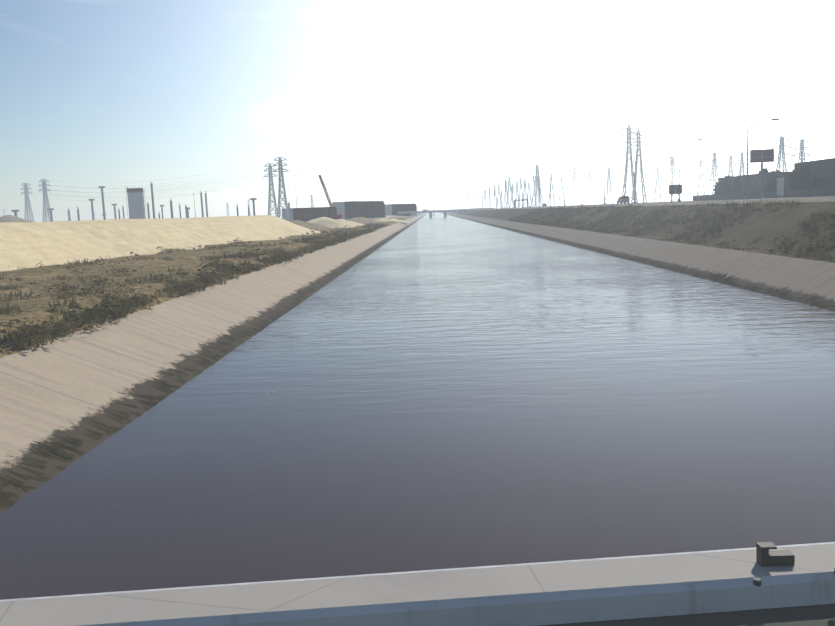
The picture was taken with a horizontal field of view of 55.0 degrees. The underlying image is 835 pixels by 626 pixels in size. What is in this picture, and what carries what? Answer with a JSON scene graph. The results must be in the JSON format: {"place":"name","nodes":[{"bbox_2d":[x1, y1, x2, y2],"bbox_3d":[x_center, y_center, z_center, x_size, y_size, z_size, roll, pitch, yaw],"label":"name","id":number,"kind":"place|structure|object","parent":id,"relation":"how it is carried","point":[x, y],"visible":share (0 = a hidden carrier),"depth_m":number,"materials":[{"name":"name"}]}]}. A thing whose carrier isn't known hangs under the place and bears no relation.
{"place":"outdoors","nodes":[
{"label":"outdoors","id":0,"kind":"place"},
{"bbox_2d":[0,213,423,357],"bbox_3d":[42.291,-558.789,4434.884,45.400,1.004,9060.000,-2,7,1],"label":"dirt ground","id":1,"kind":"structure","parent":0,"point":[34,307],"depth_m":58.92,"materials":[{"name":"brown soil"}]},
{"bbox_2d":[0,230,356,325],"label":"shrubs","id":2,"kind":"object","parent":1,"relation":"on","point":[63,288],"visible":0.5,"depth_m":56.01,"materials":[{"name":"plant"}]},
{"bbox_2d":[0,227,376,350],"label":"shrubs","id":3,"kind":"object","parent":1,"relation":"on","point":[28,341],"depth_m":35.18,"materials":[{"name":"plant"}]},
{"bbox_2d":[0,223,391,338],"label":"grass tufts","id":4,"kind":"object","parent":1,"relation":"on","point":[222,265],"depth_m":49.76,"materials":[{"name":"plant"}]},
{"bbox_2d":[112,225,352,275],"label":"bushes","id":5,"kind":"object","parent":1,"relation":"on","point":[245,249],"visible":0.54,"depth_m":113.96,"materials":[{"name":"plant"}]},
{"bbox_2d":[290,220,337,230],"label":"sand heap","id":6,"kind":"object","parent":1,"relation":"on","point":[314,226],"visible":0.29,"depth_m":208.77,"materials":[{"name":"grey sand"}]},
{"bbox_2d":[307,217,334,222],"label":"sand heap","id":7,"kind":"object","parent":1,"relation":"on","point":[316,220],"visible":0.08,"depth_m":291.58,"materials":[{"name":"beige sand"}]},
{"bbox_2d":[316,218,356,227],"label":"sand heap","id":8,"kind":"object","parent":1,"relation":"on","point":[328,222],"visible":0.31,"depth_m":238.38,"materials":[{"name":"beige sand"}]},
{"bbox_2d":[334,219,364,225],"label":"sand heap","id":9,"kind":"object","parent":1,"relation":"on","point":[352,223],"visible":0.31,"depth_m":270.64,"materials":[{"name":"beige sand"}]},
{"bbox_2d":[345,217,372,220],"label":"dirt mound","id":10,"kind":"object","parent":1,"relation":"on","point":[356,218],"visible":0.08,"depth_m":366.98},
{"bbox_2d":[349,218,381,223],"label":"dirt mound","id":11,"kind":"object","parent":1,"relation":"on","point":[362,221],"visible":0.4,"depth_m":313.61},
{"bbox_2d":[376,219,409,221],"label":"sand heap","id":12,"kind":"object","parent":1,"relation":"on","point":[386,220],"visible":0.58,"depth_m":341.87,"materials":[{"name":"beige sand"}]},
{"bbox_2d":[385,202,416,215],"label":"warehouse","id":13,"kind":"structure","parent":1,"relation":"on","point":[393,209],"depth_m":763.42,"materials":[{"name":"metal"}]},
{"bbox_2d":[0,213,427,513],"bbox_3d":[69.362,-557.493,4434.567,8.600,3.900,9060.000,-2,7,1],"label":"ground bank","id":14,"kind":"structure","parent":0,"point":[71,386],"depth_m":30.12,"materials":[{"name":"concrete"}]},
{"bbox_2d":[0,227,407,508],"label":"algae strip","id":15,"kind":"object","parent":14,"relation":"on","point":[48,452],"visible":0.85,"depth_m":24.20,"materials":[{"name":"brown"}]},
{"bbox_2d":[282,205,336,221],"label":"warehouse","id":16,"kind":"structure","parent":0,"point":[305,214],"depth_m":568.34,"materials":[{"name":"metal"}]},
{"bbox_2d":[0,212,834,599],"bbox_3d":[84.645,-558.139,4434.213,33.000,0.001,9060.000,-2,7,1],"label":"water","id":17,"kind":"structure","parent":0,"point":[448,392],"depth_m":21.38,"materials":[{"name":"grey liquid"}]},
{"bbox_2d":[0,0,834,221],"label":"sky","id":18,"kind":"structure","parent":0,"point":[111,94],"materials":[{"name":"white"}]},
{"bbox_2d":[397,208,492,217],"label":"bridge","id":19,"kind":"structure","parent":0,"point":[413,213],"depth_m":750.87,"materials":[{"name":"concrete"}]},
{"bbox_2d":[581,167,595,204],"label":"street light","id":20,"kind":"object","parent":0,"point":[581,185],"visible":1,"depth_m":271.71,"materials":[{"name":"silver metal"}]},
{"bbox_2d":[495,200,692,208],"bbox_3d":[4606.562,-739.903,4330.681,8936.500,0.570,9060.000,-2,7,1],"label":"guardrail","id":21,"kind":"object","parent":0,"point":[626,203],"visible":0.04,"depth_m":2014.42,"materials":[{"name":"grey metal"}]},
{"bbox_2d":[482,189,488,207],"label":"pylon","id":22,"kind":"object","parent":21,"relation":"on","point":[486,202],"visible":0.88,"depth_m":1990.90,"materials":[{"name":"silver metal"}]},
{"bbox_2d":[487,187,491,208],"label":"pylon","id":23,"kind":"object","parent":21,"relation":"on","point":[490,203],"visible":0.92,"depth_m":1825.52,"materials":[{"name":"silver metal"}]},
{"bbox_2d":[491,184,498,208],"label":"pylon","id":24,"kind":"object","parent":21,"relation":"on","point":[494,193],"visible":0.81,"depth_m":1660.27,"materials":[{"name":"silver metal"}]},
{"bbox_2d":[494,183,503,207],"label":"pylon","id":25,"kind":"object","parent":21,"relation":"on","point":[499,195],"visible":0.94,"depth_m":1611.49,"materials":[{"name":"silver metal"}]},
{"bbox_2d":[502,179,509,207],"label":"pylon","id":26,"kind":"object","parent":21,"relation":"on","point":[505,191],"visible":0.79,"depth_m":1375.15,"materials":[{"name":"silver metal"}]},
{"bbox_2d":[503,177,514,207],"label":"pylon","id":27,"kind":"object","parent":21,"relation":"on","point":[510,193],"visible":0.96,"depth_m":1280.04,"materials":[{"name":"silver metal"}]},
{"bbox_2d":[510,183,516,207],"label":"pylon","id":28,"kind":"object","parent":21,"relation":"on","point":[513,189],"visible":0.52,"depth_m":1739.63,"materials":[{"name":"silver metal"}]},
{"bbox_2d":[514,179,520,207],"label":"pylon","id":29,"kind":"object","parent":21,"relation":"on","point":[517,180],"visible":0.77,"depth_m":1492.37,"materials":[{"name":"silver metal"}]},
{"bbox_2d":[516,178,525,207],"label":"pylon","id":30,"kind":"object","parent":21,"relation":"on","point":[520,189],"visible":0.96,"depth_m":1360.94,"materials":[{"name":"silver metal"}]},
{"bbox_2d":[521,179,529,207],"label":"pylon","id":31,"kind":"object","parent":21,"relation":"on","point":[524,191],"visible":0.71,"depth_m":1533.74,"materials":[{"name":"silver metal"}]},
{"bbox_2d":[526,182,532,205],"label":"pylon","id":32,"kind":"object","parent":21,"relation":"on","point":[528,189],"visible":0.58,"depth_m":1868.16,"materials":[{"name":"silver metal"}]},
{"bbox_2d":[530,175,536,206],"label":"pylon","id":33,"kind":"object","parent":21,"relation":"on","point":[533,180],"visible":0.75,"depth_m":1347.23,"materials":[{"name":"silver metal"}]},
{"bbox_2d":[530,164,544,206],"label":"pylon","id":34,"kind":"object","parent":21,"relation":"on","point":[536,171],"visible":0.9,"depth_m":950.22,"materials":[{"name":"silver metal"}]},
{"bbox_2d":[534,177,542,206],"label":"pylon","id":35,"kind":"object","parent":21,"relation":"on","point":[538,190],"visible":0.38,"depth_m":1479.85,"materials":[{"name":"silver metal"}]},
{"bbox_2d":[545,173,556,206],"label":"pylon","id":36,"kind":"object","parent":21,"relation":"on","point":[553,196],"visible":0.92,"depth_m":1381.18,"materials":[{"name":"silver metal"}]},
{"bbox_2d":[555,177,566,205],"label":"pylon","id":37,"kind":"object","parent":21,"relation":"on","point":[560,197],"visible":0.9,"depth_m":1716.87,"materials":[{"name":"silver metal"}]},
{"bbox_2d":[567,165,580,205],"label":"pylon","id":38,"kind":"object","parent":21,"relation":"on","point":[574,170],"visible":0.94,"depth_m":1112.38,"materials":[{"name":"silver metal"}]},
{"bbox_2d":[583,169,597,204],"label":"pylon","id":39,"kind":"object","parent":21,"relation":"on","point":[590,174],"visible":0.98,"depth_m":1320.75,"materials":[{"name":"silver metal"}]},
{"bbox_2d":[603,167,615,203],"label":"pylon","id":40,"kind":"object","parent":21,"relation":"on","point":[608,178],"visible":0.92,"depth_m":1269.32,"materials":[{"name":"silver metal"}]},
{"bbox_2d":[619,124,638,203],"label":"pylon","id":41,"kind":"object","parent":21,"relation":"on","point":[629,146],"visible":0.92,"depth_m":517.06,"materials":[{"name":"silver metal"}]},
{"bbox_2d":[23,128,805,200],"bbox_3d":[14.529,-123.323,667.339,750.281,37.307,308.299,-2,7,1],"label":"power lines","id":42,"kind":"object","parent":41,"relation":"on","point":[417,165],"visible":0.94,"depth_m":565.37,"materials":[{"name":"silver metal"}]},
{"bbox_2d":[629,128,647,202],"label":"pylon","id":43,"kind":"object","parent":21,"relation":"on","point":[642,183],"visible":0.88,"depth_m":553.52,"materials":[{"name":"silver metal"}]},
{"bbox_2d":[651,167,663,201],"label":"pylon","id":44,"kind":"object","parent":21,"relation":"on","point":[656,187],"visible":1,"depth_m":1544.41,"materials":[{"name":"silver metal"}]},
{"bbox_2d":[664,155,678,201],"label":"pylon","id":45,"kind":"object","parent":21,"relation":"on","point":[671,162],"visible":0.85,"depth_m":1036.88,"materials":[{"name":"silver metal"}]},
{"bbox_2d":[693,160,708,194],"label":"pylon","id":46,"kind":"object","parent":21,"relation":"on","point":[699,171],"visible":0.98,"depth_m":1264.08,"materials":[{"name":"silver metal"}]},
{"bbox_2d":[705,152,722,194],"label":"pylon","id":47,"kind":"object","parent":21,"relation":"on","point":[713,170],"visible":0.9,"depth_m":1035.14,"materials":[{"name":"silver metal"}]},
{"bbox_2d":[713,180,719,193],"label":"tree","id":48,"kind":"object","parent":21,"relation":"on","point":[716,190],"visible":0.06,"depth_m":231.75,"materials":[{"name":"brown plant"}]},
{"bbox_2d":[716,175,731,193],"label":"building","id":49,"kind":"structure","parent":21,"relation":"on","point":[724,185],"depth_m":227.17,"materials":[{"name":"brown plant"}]},
{"bbox_2d":[722,155,738,175],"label":"pylon","id":50,"kind":"object","parent":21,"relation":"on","point":[730,158],"visible":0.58,"depth_m":1168.73,"materials":[{"name":"silver metal"}]},
{"bbox_2d":[731,175,741,192],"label":"tree","id":51,"kind":"object","parent":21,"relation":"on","point":[736,187],"visible":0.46,"depth_m":219.94,"materials":[{"name":"brown plant"}]},
{"bbox_2d":[733,152,749,175],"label":"pylon","id":52,"kind":"object","parent":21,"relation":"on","point":[742,158],"visible":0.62,"depth_m":1050.99,"materials":[{"name":"silver metal"}]},
{"bbox_2d":[724,168,792,193],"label":"building","id":53,"kind":"structure","parent":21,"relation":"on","point":[753,182],"depth_m":208.42,"materials":[{"name":"grey"}]},
{"bbox_2d":[750,149,773,198],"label":"billboard","id":54,"kind":"object","parent":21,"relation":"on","point":[762,155],"visible":0.85,"depth_m":155.89,"materials":[{"name":"silver metal"}]},
{"bbox_2d":[693,187,834,200],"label":"boundary wall","id":55,"kind":"structure","parent":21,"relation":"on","point":[828,191],"depth_m":190.10,"materials":[{"name":"grey concrete"}]},
{"bbox_2d":[764,177,775,190],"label":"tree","id":56,"kind":"object","parent":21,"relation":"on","point":[770,185],"visible":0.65,"depth_m":198.07,"materials":[{"name":"brown plant"}]},
{"bbox_2d":[770,136,793,171],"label":"pylon","id":57,"kind":"object","parent":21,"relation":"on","point":[781,145],"visible":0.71,"depth_m":739.29,"materials":[{"name":"silver metal"}]},
{"bbox_2d":[787,165,810,189],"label":"tree","id":58,"kind":"object","parent":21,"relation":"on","point":[799,179],"visible":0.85,"depth_m":181.99,"materials":[{"name":"brown plant"}]},
{"bbox_2d":[792,138,810,162],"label":"pylon","id":59,"kind":"object","parent":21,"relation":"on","point":[801,153],"visible":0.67,"depth_m":805.72,"materials":[{"name":"silver metal"}]},
{"bbox_2d":[794,158,834,189],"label":"building","id":60,"kind":"structure","parent":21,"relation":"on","point":[824,169],"depth_m":175.05,"materials":[{"name":"grey"}]},
{"bbox_2d":[603,161,620,204],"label":"street light","id":61,"kind":"object","parent":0,"point":[604,183],"visible":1,"depth_m":236.11,"materials":[{"name":"silver metal"}]},
{"bbox_2d":[617,196,629,204],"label":"car","id":62,"kind":"object","parent":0,"point":[623,199],"visible":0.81,"depth_m":180.00,"materials":[{"name":"grey paint"}]},
{"bbox_2d":[438,212,834,311],"bbox_3d":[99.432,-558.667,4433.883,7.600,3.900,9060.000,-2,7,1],"label":"ground bank","id":63,"kind":"structure","parent":0,"point":[798,277],"depth_m":63.86,"materials":[{"name":"concrete"}]},
{"bbox_2d":[484,223,834,310],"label":"algae strip","id":64,"kind":"object","parent":63,"relation":"on","point":[753,288],"visible":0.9,"depth_m":59.30,"materials":[{"name":"brown"}]},
{"bbox_2d":[443,201,834,262],"bbox_3d":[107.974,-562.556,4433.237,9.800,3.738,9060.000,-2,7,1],"label":"ground slope","id":65,"kind":"structure","parent":0,"point":[769,224],"depth_m":75.92,"materials":[{"name":"brown soil"}]},
{"bbox_2d":[508,198,834,261],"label":"grass tufts","id":66,"kind":"object","parent":65,"relation":"on","point":[809,251],"visible":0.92,"depth_m":91.71,"materials":[{"name":"plant"}]},
{"bbox_2d":[634,152,654,202],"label":"street light","id":67,"kind":"object","parent":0,"point":[635,201],"visible":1,"depth_m":200.60,"materials":[{"name":"silver metal"}]},
{"bbox_2d":[476,197,834,209],"bbox_3d":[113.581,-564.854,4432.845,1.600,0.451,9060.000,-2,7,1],"label":"road","id":68,"kind":"structure","parent":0,"point":[828,199],"depth_m":95.27,"materials":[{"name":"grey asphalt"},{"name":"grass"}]},
{"bbox_2d":[539,604,834,625],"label":"bridge deck road","id":69,"kind":"structure","parent":0,"point":[817,615],"depth_m":4.20,"materials":[{"name":"concrete"}]},
{"bbox_2d":[0,542,834,625],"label":"bridge railing","id":70,"kind":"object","parent":69,"relation":"on","point":[599,589],"depth_m":4.27,"materials":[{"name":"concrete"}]},
{"bbox_2d":[756,542,794,566],"bbox_3d":[1.980,1.333,4.440,0.182,0.111,0.070,-2,7,1],"label":"metal bracket","id":71,"kind":"object","parent":70,"relation":"on","point":[765,557],"visible":1,"depth_m":4.41,"materials":[{"name":"grey metal"}]},
{"bbox_2d":[753,568,834,585],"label":"bridge bolts","id":72,"kind":"object","parent":70,"relation":"on","point":[757,582],"visible":1,"depth_m":4.20,"materials":[{"name":"grey metal"}]},
{"bbox_2d":[677,139,702,201],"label":"street light","id":73,"kind":"object","parent":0,"point":[679,170],"visible":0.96,"depth_m":164.68,"materials":[{"name":"silver metal"}]},
{"bbox_2d":[745,119,778,198],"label":"street light","id":74,"kind":"object","parent":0,"point":[747,197],"visible":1,"depth_m":128.98,"materials":[{"name":"silver metal"}]},
{"bbox_3d":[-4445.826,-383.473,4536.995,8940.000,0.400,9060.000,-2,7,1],"label":"desert ground","id":75,"kind":"structure","parent":0,"visible":0},
{"bbox_2d":[0,215,32,221],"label":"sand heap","id":76,"kind":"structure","parent":75,"relation":"on","point":[8,218],"depth_m":416.51,"materials":[{"name":"grey sand"}]},
{"bbox_2d":[21,183,33,220],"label":"pylon","id":77,"kind":"object","parent":75,"relation":"on","point":[25,187],"visible":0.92,"depth_m":731.87,"materials":[{"name":"silver metal"}]},
{"bbox_2d":[39,179,50,221],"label":"pylon","id":78,"kind":"object","parent":75,"relation":"on","point":[44,184],"visible":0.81,"depth_m":677.34,"materials":[{"name":"silver metal"}]},
{"bbox_2d":[125,186,146,218],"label":"construction tower","id":79,"kind":"structure","parent":75,"relation":"on","point":[136,205],"depth_m":594.19,"materials":[{"name":"concrete"}]},
{"bbox_2d":[12,181,290,221],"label":"pillars","id":80,"kind":"structure","parent":75,"relation":"on","point":[148,211],"depth_m":548.83,"materials":[{"name":"concrete"}]},
{"bbox_2d":[0,215,320,271],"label":"embankment","id":81,"kind":"structure","parent":75,"relation":"on","point":[28,244],"depth_m":99.40,"materials":[{"name":"beige sand"}]},
{"bbox_2d":[263,163,278,216],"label":"pylon","id":82,"kind":"object","parent":75,"relation":"on","point":[271,174],"visible":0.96,"depth_m":614.51,"materials":[{"name":"silver metal"}]},
{"bbox_2d":[273,157,290,221],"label":"pylon","id":83,"kind":"object","parent":75,"relation":"on","point":[280,171],"visible":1,"depth_m":550.41,"materials":[{"name":"silver metal"}]},
{"bbox_2d":[309,195,314,207],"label":"pylon","id":84,"kind":"object","parent":75,"relation":"on","point":[311,200],"visible":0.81,"depth_m":1601.19,"materials":[{"name":"silver metal"}]},
{"bbox_2d":[318,175,343,218],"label":"construction crane","id":85,"kind":"object","parent":75,"relation":"on","point":[330,203],"visible":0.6,"depth_m":597.20,"materials":[{"name":"brown paint"}]},
{"bbox_2d":[332,199,384,219],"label":"warehouse","id":86,"kind":"structure","parent":75,"relation":"on","point":[355,209],"depth_m":653.82,"materials":[{"name":"metal"}]},
{"bbox_3d":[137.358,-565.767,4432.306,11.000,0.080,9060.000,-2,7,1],"label":"road","id":87,"kind":"structure","parent":0,"visible":0},
{"bbox_2d":[514,199,527,207],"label":"pipe portal","id":88,"kind":"object","parent":87,"relation":"on","point":[520,200],"visible":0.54,"depth_m":553.19,"materials":[{"name":"metal"}]},
{"bbox_2d":[776,177,784,197],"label":"monolith sign","id":89,"kind":"object","parent":87,"relation":"on","point":[780,182],"visible":0.92,"depth_m":143.61,"materials":[{"name":"silver metal"}]},
{"bbox_3d":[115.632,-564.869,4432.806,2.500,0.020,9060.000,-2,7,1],"label":"road shoulder","id":90,"kind":"structure","parent":0,"visible":0},
{"bbox_2d":[669,184,681,202],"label":"sign","id":91,"kind":"object","parent":90,"relation":"on","point":[675,189],"visible":0.88,"depth_m":123.37,"materials":[{"name":"silver metal"}]},
{"bbox_3d":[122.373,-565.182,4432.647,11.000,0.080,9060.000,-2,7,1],"label":"road","id":92,"kind":"structure","parent":0,"visible":0},
{"bbox_2d":[498,196,834,208],"bbox_3d":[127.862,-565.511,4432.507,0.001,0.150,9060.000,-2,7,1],"label":"guardrail","id":93,"kind":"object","parent":92,"relation":"on","point":[698,201],"depth_m":137.88,"materials":[{"name":"grey metal"}]}
]}

